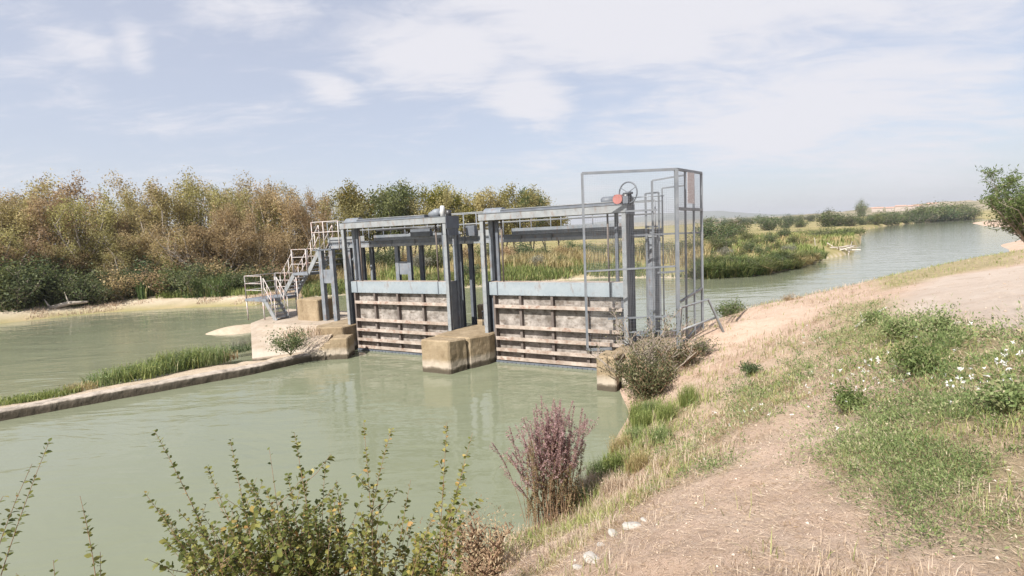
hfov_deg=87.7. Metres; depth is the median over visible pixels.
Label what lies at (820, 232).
islet bush
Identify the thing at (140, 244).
tall bush
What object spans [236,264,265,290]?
bank bush
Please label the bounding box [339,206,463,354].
sluice gate
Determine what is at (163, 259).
tall bush
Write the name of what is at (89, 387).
grass clump
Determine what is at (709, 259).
waterside bush
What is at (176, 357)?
grass clump
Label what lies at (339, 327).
concrete pier
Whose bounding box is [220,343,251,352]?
grass clump
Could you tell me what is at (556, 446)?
flowering plant
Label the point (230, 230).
tall bush
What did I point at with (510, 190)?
broadleaf tree
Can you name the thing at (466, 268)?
meadow bush
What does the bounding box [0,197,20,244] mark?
riverside tree
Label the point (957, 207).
distant bush
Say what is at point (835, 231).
islet bush
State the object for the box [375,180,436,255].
broadleaf tree
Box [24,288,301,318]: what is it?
shore straw
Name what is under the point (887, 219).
distant bush
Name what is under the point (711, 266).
reed stand
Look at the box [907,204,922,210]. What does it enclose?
house
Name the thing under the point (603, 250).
meadow shrub
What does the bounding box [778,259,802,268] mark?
reed stand
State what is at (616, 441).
shore tuft
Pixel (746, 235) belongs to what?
meadow shrub
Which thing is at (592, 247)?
meadow shrub
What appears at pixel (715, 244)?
meadow shrub
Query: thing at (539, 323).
sluice gate
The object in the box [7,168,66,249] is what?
riverside tree
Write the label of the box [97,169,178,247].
riverside tree
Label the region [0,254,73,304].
bank bush
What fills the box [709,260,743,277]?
reed stand
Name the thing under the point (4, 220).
riverside tree
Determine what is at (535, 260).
meadow bush
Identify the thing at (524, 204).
broadleaf tree
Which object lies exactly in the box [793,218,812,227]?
distant bush
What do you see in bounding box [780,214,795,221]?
distant bush
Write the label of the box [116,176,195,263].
riverside tree
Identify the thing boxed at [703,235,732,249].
distant bush
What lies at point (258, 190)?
riverside tree
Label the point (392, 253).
scrub bush
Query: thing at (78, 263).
tall bush
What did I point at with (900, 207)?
house
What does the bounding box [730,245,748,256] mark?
meadow shrub
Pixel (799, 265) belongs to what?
reed stand
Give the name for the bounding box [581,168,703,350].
safety cage
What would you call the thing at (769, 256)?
reed stand
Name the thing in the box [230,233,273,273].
tall bush
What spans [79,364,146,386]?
grass clump
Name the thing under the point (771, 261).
waterside bush
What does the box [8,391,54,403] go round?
grass clump
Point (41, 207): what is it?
riverside tree
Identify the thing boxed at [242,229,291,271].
tall bush
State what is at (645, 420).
shore tuft
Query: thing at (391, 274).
meadow grass
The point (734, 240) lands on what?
meadow shrub
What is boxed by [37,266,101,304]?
bank bush
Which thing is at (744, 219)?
distant bush
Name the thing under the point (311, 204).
riverside tree
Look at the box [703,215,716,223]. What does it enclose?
distant bush
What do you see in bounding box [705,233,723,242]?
meadow shrub
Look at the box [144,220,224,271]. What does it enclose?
tall bush
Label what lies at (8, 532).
young shrub
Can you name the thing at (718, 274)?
reed stand
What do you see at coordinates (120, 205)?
riverside tree
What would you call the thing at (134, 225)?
riverside tree
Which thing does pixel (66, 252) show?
tall bush
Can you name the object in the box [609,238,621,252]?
meadow shrub
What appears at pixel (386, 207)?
broadleaf tree
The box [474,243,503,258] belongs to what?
scrub bush
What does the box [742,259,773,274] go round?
reed stand
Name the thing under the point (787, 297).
shore bush
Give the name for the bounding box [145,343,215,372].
grass clump
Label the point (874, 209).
house
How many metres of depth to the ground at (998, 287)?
5.34 m
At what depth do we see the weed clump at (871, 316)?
11.45 m
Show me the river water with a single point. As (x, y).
(108, 463)
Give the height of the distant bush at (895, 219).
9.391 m
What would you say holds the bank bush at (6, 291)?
on the ground at (998, 287)
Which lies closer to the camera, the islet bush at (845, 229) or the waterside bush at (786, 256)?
the waterside bush at (786, 256)
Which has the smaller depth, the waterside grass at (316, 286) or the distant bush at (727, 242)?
the waterside grass at (316, 286)
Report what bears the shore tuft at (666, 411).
on the ground at (998, 287)
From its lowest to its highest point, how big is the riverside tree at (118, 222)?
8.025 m
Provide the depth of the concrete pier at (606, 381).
15.20 m
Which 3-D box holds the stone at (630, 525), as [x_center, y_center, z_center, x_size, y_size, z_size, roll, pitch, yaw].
[0.959,1.900,4.256,0.158,0.060,0.102,-4,-10,8]
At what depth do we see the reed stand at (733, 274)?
44.94 m
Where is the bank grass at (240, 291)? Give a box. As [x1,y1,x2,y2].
[0,283,284,310]
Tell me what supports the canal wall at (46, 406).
on the ground at (998, 287)
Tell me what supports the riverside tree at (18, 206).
on the ground at (998, 287)
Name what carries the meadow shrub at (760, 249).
on the ground at (998, 287)
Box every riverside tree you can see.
[0,187,45,256]
[0,194,56,259]
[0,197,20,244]
[2,189,28,245]
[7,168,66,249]
[8,193,56,237]
[8,195,67,251]
[17,178,106,271]
[32,167,101,248]
[40,185,123,275]
[67,196,121,253]
[73,194,137,263]
[94,185,148,239]
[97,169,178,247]
[101,204,141,270]
[113,207,157,257]
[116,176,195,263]
[138,177,209,232]
[146,186,223,243]
[166,165,235,239]
[175,172,242,240]
[192,176,256,223]
[205,169,269,272]
[205,192,261,273]
[208,196,249,276]
[229,187,283,263]
[246,180,300,249]
[259,175,302,235]
[273,178,322,237]
[276,192,325,269]
[288,188,333,256]
[295,194,341,239]
[334,185,368,251]
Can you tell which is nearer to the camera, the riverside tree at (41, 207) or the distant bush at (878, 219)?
the riverside tree at (41, 207)
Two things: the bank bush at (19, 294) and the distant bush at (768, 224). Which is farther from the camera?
the distant bush at (768, 224)
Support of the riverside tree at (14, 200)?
on the ground at (998, 287)
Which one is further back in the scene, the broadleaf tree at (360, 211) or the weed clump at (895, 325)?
the broadleaf tree at (360, 211)
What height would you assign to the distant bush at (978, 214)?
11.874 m
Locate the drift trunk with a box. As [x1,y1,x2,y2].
[44,292,87,308]
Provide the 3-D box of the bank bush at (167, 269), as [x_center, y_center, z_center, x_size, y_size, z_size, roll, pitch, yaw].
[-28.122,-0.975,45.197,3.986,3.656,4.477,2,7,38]
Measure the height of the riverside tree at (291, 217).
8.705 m
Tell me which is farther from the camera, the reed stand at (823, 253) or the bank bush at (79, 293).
the reed stand at (823, 253)
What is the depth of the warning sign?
16.05 m
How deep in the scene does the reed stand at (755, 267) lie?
45.67 m
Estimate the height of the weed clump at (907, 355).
0.714 m
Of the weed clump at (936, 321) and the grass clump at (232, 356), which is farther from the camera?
the grass clump at (232, 356)
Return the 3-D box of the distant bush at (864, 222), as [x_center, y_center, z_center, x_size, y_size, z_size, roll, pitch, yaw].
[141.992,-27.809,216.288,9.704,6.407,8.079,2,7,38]
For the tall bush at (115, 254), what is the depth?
45.51 m
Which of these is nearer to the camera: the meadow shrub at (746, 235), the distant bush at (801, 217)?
the meadow shrub at (746, 235)
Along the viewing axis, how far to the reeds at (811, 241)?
76.85 m
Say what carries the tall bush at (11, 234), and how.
on the ground at (998, 287)
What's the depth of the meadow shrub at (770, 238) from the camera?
77.08 m
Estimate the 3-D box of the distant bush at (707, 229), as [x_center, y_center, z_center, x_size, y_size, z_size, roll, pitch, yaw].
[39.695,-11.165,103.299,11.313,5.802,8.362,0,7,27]
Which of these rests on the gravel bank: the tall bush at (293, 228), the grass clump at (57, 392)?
the grass clump at (57, 392)
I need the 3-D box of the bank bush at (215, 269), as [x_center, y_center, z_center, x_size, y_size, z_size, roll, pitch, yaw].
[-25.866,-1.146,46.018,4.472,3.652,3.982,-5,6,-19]
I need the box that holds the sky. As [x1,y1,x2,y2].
[0,0,1023,240]
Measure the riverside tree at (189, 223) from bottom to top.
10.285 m
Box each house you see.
[871,207,883,211]
[885,207,893,211]
[895,205,906,211]
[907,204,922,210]
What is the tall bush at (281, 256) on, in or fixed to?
on the ground at (998, 287)
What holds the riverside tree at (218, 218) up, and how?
on the ground at (998, 287)
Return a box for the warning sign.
[687,171,694,203]
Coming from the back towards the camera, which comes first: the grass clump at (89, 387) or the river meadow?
the river meadow
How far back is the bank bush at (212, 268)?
45.08 m
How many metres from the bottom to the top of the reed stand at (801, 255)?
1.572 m
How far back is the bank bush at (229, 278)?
44.53 m
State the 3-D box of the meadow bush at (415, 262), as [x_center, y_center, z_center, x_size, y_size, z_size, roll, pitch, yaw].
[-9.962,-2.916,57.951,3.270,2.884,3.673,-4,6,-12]
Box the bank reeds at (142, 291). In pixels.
[133,272,252,299]
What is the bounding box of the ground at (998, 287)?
[0,197,1023,575]
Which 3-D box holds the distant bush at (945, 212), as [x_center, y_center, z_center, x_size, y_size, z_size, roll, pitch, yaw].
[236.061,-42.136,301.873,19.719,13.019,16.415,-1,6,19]
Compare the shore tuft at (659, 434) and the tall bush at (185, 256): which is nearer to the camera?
the shore tuft at (659, 434)
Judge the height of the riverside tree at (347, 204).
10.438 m
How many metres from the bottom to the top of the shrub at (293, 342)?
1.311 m
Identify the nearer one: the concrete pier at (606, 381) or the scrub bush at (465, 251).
the concrete pier at (606, 381)
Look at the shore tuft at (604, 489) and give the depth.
7.77 m
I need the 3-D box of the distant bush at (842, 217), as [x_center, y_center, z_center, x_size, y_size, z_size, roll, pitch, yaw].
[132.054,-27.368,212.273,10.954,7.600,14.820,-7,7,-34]
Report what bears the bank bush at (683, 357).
on the ground at (998, 287)
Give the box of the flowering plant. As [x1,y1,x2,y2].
[489,395,600,529]
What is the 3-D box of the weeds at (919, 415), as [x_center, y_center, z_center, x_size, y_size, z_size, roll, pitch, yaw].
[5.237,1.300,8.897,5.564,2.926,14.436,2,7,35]
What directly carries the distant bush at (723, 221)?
on the ground at (998, 287)
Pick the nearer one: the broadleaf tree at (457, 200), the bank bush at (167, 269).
the bank bush at (167, 269)
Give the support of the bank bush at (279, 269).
on the ground at (998, 287)
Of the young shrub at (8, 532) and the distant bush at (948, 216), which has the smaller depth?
the young shrub at (8, 532)
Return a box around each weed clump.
[736,360,763,376]
[827,376,876,414]
[857,305,888,324]
[866,301,926,340]
[869,320,961,375]
[901,298,972,339]
[958,358,1023,414]
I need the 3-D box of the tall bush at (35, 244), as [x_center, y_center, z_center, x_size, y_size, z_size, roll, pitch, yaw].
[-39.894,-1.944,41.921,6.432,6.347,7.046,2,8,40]
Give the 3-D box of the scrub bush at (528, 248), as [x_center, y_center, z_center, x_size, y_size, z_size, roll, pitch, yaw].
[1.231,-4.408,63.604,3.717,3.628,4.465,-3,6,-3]
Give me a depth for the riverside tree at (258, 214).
52.55 m
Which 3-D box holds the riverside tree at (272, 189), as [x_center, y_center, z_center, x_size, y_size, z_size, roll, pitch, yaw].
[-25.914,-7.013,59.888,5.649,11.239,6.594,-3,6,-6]
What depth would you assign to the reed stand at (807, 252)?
55.37 m
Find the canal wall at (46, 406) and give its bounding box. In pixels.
[0,353,310,420]
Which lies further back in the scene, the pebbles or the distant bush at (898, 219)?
the distant bush at (898, 219)
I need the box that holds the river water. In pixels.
[0,219,1020,575]
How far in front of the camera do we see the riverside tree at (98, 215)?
52.20 m
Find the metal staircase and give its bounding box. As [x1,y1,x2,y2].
[244,220,342,320]
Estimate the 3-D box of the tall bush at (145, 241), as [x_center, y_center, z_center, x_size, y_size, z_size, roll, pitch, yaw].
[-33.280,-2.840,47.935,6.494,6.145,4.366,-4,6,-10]
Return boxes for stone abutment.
[251,309,354,360]
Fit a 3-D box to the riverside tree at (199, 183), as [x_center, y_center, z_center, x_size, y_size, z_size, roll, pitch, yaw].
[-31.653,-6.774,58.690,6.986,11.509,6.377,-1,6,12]
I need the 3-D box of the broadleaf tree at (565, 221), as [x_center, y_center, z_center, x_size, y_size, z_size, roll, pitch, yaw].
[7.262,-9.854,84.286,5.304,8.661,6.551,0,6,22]
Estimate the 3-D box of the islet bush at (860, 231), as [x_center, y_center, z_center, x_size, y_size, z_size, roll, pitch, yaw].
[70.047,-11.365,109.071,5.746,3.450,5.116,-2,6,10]
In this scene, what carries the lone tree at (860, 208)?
on the ground at (998, 287)
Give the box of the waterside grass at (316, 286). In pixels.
[298,259,691,297]
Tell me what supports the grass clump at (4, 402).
on the gravel bank
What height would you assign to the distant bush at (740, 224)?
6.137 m
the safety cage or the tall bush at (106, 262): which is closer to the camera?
the safety cage
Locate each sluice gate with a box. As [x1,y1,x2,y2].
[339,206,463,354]
[478,181,663,370]
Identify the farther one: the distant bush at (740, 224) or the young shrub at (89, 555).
the distant bush at (740, 224)
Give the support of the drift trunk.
on the ground at (998, 287)
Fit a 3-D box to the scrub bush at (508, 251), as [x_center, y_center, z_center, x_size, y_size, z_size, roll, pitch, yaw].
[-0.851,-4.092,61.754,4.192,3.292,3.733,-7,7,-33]
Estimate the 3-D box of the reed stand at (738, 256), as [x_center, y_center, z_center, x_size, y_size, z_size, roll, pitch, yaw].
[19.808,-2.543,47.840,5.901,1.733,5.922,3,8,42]
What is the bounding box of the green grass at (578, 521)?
[447,248,1023,575]
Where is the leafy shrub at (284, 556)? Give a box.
[142,420,483,575]
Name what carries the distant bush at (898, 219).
on the ground at (998, 287)
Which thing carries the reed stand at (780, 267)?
on the ground at (998, 287)
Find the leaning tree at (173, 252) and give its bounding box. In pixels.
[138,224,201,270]
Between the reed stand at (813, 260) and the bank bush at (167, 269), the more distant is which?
the reed stand at (813, 260)
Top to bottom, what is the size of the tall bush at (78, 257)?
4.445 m
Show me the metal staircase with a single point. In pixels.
(328, 276)
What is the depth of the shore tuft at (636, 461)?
8.63 m
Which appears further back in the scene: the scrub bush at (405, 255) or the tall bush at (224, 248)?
the scrub bush at (405, 255)
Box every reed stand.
[674,260,729,278]
[688,255,721,265]
[692,259,731,277]
[705,260,744,277]
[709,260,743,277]
[713,252,748,261]
[716,259,751,276]
[728,251,756,262]
[732,258,776,276]
[739,255,779,263]
[740,260,768,274]
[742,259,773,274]
[750,251,789,259]
[754,259,776,274]
[756,247,812,259]
[760,259,787,270]
[774,259,786,270]
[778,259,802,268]
[783,259,799,268]
[789,253,813,268]
[790,248,813,258]
[797,254,816,265]
[798,247,817,257]
[805,255,816,263]
[810,247,835,258]
[813,252,823,260]
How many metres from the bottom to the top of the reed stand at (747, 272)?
1.816 m
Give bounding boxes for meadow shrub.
[553,251,570,260]
[563,240,588,251]
[577,241,602,252]
[590,241,619,257]
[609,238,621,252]
[635,239,644,258]
[661,242,684,257]
[673,234,708,252]
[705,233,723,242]
[708,237,726,250]
[717,244,735,256]
[726,236,748,245]
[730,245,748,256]
[735,229,759,241]
[742,239,758,252]
[747,234,767,242]
[752,245,770,254]
[762,230,779,243]
[764,238,788,249]
[774,225,794,237]
[780,244,797,251]
[783,233,812,244]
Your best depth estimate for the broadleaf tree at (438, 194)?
69.51 m
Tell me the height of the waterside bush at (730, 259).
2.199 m
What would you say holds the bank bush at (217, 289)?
on the ground at (998, 287)
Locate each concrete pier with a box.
[316,319,357,349]
[421,325,495,373]
[596,336,679,391]
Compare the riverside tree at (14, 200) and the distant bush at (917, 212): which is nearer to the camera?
the riverside tree at (14, 200)
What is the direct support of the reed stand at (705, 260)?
on the ground at (998, 287)
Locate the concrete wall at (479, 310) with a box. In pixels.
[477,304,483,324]
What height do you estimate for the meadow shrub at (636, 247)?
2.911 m
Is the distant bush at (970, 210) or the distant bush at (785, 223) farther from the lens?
the distant bush at (970, 210)
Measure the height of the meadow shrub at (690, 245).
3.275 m
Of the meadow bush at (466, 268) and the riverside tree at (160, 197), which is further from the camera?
the riverside tree at (160, 197)
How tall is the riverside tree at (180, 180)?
12.022 m
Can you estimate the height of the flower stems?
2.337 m
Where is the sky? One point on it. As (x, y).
(780, 106)
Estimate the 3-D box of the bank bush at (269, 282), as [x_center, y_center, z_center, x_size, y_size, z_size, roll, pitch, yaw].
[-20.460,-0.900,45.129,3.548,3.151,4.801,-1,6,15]
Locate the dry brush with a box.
[409,492,530,575]
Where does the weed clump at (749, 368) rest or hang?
on the ground at (998, 287)
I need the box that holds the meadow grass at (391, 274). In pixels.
[306,250,645,295]
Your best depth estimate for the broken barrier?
16.11 m
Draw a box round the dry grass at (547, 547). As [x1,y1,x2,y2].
[448,252,1023,575]
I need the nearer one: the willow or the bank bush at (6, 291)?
the willow
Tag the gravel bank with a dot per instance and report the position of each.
(197, 370)
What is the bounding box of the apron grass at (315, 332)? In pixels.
[279,325,321,339]
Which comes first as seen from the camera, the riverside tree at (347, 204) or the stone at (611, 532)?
the stone at (611, 532)
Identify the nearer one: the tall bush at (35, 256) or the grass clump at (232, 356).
the grass clump at (232, 356)
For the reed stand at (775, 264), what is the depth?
47.37 m
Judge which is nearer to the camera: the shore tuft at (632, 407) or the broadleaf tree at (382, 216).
the shore tuft at (632, 407)
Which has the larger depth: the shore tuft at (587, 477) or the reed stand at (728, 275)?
the reed stand at (728, 275)
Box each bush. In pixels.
[0,223,54,270]
[0,224,26,263]
[0,252,75,303]
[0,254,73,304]
[0,257,56,311]
[0,257,88,308]
[9,235,77,273]
[10,246,61,266]
[24,255,89,303]
[31,241,76,274]
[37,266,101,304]
[44,273,98,307]
[45,270,111,306]
[55,247,98,278]
[58,246,92,276]
[65,261,128,300]
[71,271,120,306]
[77,250,117,278]
[82,227,148,276]
[83,267,153,301]
[88,263,127,297]
[92,262,140,300]
[93,249,121,275]
[106,221,170,268]
[107,228,181,272]
[108,255,162,289]
[129,258,180,295]
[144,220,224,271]
[146,260,214,296]
[147,233,190,269]
[155,261,196,288]
[162,256,218,298]
[169,221,259,269]
[171,246,202,267]
[181,258,238,275]
[183,219,254,275]
[186,218,263,273]
[187,254,256,279]
[197,267,245,294]
[222,265,251,289]
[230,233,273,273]
[232,260,294,291]
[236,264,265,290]
[239,264,268,286]
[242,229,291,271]
[255,225,304,275]
[257,220,310,271]
[263,260,300,289]
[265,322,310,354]
[283,262,310,284]
[294,240,337,268]
[303,232,341,270]
[335,250,353,269]
[365,250,394,267]
[366,248,385,264]
[374,247,405,264]
[400,246,426,260]
[406,254,433,269]
[416,247,442,267]
[451,244,476,258]
[463,259,480,275]
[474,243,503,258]
[500,243,516,256]
[509,241,533,255]
[525,252,544,266]
[527,245,552,255]
[549,241,576,254]
[586,301,703,384]
[610,341,678,404]
[657,334,706,366]
[689,333,721,355]
[691,216,746,240]
[700,252,730,263]
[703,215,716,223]
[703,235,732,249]
[707,294,752,317]
[713,220,740,237]
[714,216,731,225]
[721,250,756,263]
[726,216,753,233]
[736,216,749,224]
[741,256,762,268]
[752,215,783,230]
[753,251,778,265]
[760,251,787,263]
[774,213,798,227]
[779,250,797,260]
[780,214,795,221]
[780,293,801,300]
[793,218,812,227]
[794,213,806,220]
[802,227,830,236]
[804,214,815,220]
[812,207,845,226]
[814,224,848,234]
[827,211,858,225]
[834,214,862,225]
[837,225,858,234]
[843,226,865,238]
[852,212,876,224]
[863,210,886,225]
[868,208,904,224]
[869,210,894,224]
[890,207,933,223]
[892,209,908,224]
[904,201,952,222]
[912,202,951,221]
[924,201,974,220]
[929,200,964,221]
[934,201,978,220]
[955,201,984,219]
[956,204,976,219]
[960,205,983,219]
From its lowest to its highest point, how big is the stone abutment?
2.274 m
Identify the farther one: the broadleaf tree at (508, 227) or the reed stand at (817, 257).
the broadleaf tree at (508, 227)
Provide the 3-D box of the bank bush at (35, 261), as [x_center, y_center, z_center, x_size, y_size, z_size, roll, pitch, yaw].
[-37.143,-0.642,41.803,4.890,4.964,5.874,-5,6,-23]
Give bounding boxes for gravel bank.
[0,353,300,407]
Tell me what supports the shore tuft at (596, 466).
on the ground at (998, 287)
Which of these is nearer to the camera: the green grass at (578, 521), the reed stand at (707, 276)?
the green grass at (578, 521)
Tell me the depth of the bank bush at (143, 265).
44.42 m
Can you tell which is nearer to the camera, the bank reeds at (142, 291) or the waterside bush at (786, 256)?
the bank reeds at (142, 291)
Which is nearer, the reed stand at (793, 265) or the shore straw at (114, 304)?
the shore straw at (114, 304)
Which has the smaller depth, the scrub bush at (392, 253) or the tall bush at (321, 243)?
the tall bush at (321, 243)
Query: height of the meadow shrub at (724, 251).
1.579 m
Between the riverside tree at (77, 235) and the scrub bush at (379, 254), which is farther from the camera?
the scrub bush at (379, 254)
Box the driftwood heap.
[814,238,860,253]
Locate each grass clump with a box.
[0,391,33,405]
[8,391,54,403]
[35,384,81,399]
[59,380,97,393]
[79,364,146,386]
[102,358,172,384]
[127,356,188,376]
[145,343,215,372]
[158,348,193,367]
[178,342,235,368]
[210,349,238,360]
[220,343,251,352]
[231,337,250,347]
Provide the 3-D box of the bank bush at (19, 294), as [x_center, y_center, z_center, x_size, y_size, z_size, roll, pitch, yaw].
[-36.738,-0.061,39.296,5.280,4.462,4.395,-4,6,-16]
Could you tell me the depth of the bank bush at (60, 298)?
41.10 m
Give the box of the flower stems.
[761,326,1021,416]
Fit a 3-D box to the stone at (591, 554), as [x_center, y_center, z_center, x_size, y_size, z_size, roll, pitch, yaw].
[0.526,1.793,3.522,0.093,0.055,0.136,-6,12,-35]
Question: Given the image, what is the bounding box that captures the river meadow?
[704,228,854,256]
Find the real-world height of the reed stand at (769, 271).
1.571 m
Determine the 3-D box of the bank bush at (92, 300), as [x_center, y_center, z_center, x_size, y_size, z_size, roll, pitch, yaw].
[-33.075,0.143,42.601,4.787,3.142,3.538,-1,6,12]
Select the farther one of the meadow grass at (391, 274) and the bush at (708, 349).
the meadow grass at (391, 274)
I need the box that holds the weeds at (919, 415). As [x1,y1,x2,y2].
[624,294,1023,570]
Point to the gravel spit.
(238, 329)
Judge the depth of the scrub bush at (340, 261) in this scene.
57.15 m
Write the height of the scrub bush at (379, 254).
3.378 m
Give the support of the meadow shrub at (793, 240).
on the ground at (998, 287)
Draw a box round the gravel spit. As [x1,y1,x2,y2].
[206,324,250,334]
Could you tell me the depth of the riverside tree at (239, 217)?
49.60 m
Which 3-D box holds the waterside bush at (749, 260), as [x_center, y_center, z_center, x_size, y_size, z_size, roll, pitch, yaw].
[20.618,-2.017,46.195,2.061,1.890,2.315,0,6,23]
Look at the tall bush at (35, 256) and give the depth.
43.46 m
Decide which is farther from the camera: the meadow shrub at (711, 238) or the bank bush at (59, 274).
the meadow shrub at (711, 238)
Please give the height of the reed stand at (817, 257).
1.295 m
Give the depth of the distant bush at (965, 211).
303.14 m
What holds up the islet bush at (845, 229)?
on the ground at (998, 287)
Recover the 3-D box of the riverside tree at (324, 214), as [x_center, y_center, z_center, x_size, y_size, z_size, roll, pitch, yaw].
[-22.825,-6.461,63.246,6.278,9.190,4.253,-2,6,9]
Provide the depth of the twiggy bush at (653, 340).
14.32 m
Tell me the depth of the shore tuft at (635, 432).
10.93 m
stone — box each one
[573,564,581,569]
[583,551,598,564]
[608,529,616,536]
[622,522,640,529]
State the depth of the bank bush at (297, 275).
47.60 m
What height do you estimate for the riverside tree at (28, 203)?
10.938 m
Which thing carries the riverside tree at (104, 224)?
on the ground at (998, 287)
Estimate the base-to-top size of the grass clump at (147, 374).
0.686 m
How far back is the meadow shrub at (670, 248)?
55.48 m
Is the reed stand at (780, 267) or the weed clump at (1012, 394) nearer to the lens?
the weed clump at (1012, 394)
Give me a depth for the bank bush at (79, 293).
41.08 m
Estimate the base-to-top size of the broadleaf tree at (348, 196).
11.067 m
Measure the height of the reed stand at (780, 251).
1.649 m
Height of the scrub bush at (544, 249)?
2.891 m
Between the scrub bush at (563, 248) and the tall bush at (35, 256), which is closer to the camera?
the tall bush at (35, 256)
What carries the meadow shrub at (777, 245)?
on the ground at (998, 287)
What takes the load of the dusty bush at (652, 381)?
on the ground at (998, 287)
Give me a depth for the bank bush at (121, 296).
43.28 m
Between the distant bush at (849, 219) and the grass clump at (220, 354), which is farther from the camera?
the distant bush at (849, 219)
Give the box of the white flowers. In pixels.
[712,321,1023,429]
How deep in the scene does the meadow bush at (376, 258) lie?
55.99 m
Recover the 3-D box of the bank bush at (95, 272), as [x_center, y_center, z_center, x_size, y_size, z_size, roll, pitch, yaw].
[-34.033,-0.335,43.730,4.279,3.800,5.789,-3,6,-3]
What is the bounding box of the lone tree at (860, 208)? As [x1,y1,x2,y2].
[853,196,869,215]
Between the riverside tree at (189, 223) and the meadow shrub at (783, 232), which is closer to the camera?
the riverside tree at (189, 223)
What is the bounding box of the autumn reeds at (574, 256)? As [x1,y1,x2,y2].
[299,239,714,281]
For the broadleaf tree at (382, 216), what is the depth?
68.97 m
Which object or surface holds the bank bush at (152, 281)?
on the ground at (998, 287)
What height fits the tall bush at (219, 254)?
6.407 m
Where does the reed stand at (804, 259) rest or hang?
on the ground at (998, 287)
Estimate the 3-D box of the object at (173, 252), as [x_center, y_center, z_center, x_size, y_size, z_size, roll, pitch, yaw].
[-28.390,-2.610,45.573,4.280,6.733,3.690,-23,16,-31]
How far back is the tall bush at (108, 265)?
46.98 m
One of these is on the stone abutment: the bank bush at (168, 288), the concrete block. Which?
the concrete block
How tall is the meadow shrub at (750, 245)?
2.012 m
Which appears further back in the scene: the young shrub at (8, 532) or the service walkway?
the service walkway
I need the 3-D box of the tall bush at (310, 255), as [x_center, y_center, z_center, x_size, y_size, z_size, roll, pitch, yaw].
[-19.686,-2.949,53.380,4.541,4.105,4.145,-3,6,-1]
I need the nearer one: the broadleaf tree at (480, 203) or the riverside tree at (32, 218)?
the riverside tree at (32, 218)
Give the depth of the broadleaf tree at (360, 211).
60.16 m
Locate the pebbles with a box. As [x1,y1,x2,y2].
[515,268,1023,575]
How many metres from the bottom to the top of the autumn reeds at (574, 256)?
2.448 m
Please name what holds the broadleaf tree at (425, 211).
on the ground at (998, 287)
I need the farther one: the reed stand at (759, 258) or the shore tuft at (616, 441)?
the reed stand at (759, 258)
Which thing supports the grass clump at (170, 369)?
on the gravel bank
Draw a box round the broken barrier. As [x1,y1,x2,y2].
[680,298,724,349]
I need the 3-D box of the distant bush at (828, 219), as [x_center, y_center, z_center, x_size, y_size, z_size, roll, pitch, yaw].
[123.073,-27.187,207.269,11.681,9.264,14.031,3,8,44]
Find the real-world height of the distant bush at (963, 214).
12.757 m
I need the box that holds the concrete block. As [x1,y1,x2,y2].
[297,297,333,320]
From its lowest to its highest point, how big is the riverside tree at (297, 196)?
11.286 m
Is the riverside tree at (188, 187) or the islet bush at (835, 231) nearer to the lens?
the riverside tree at (188, 187)
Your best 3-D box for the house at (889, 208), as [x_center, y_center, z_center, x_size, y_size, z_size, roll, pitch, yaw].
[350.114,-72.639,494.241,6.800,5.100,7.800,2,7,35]
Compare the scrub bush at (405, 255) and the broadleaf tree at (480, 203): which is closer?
the scrub bush at (405, 255)
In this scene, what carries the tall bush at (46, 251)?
on the ground at (998, 287)
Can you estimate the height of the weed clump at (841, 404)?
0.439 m
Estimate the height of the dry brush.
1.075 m
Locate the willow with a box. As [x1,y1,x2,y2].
[974,164,1023,241]
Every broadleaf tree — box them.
[313,188,376,254]
[329,178,379,247]
[360,184,408,252]
[362,178,423,254]
[366,187,411,255]
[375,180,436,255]
[404,185,454,250]
[423,182,465,248]
[424,185,469,246]
[438,180,487,245]
[459,186,505,229]
[486,182,540,248]
[497,184,542,248]
[514,185,548,251]
[520,187,555,247]
[541,199,571,246]
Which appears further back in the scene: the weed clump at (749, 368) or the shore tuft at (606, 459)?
the weed clump at (749, 368)
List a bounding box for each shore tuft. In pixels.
[568,483,589,506]
[571,469,603,493]
[583,455,613,478]
[596,446,626,475]
[599,469,626,497]
[604,428,632,454]
[621,448,653,474]
[623,422,646,442]
[624,398,646,421]
[627,405,654,429]
[640,397,662,412]
[645,418,675,446]
[650,398,678,423]
[673,379,701,407]
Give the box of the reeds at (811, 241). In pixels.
[704,227,853,257]
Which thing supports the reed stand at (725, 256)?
on the ground at (998, 287)
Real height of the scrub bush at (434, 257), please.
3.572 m
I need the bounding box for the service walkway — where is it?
[327,199,661,336]
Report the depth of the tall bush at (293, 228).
51.60 m
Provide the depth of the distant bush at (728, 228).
108.59 m
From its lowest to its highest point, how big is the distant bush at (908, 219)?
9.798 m
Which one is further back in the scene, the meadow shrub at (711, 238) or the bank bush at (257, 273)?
the meadow shrub at (711, 238)
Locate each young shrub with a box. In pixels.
[0,438,53,575]
[16,497,105,575]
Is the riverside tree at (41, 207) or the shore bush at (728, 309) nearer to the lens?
the shore bush at (728, 309)
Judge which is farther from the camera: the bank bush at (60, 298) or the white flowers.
the bank bush at (60, 298)

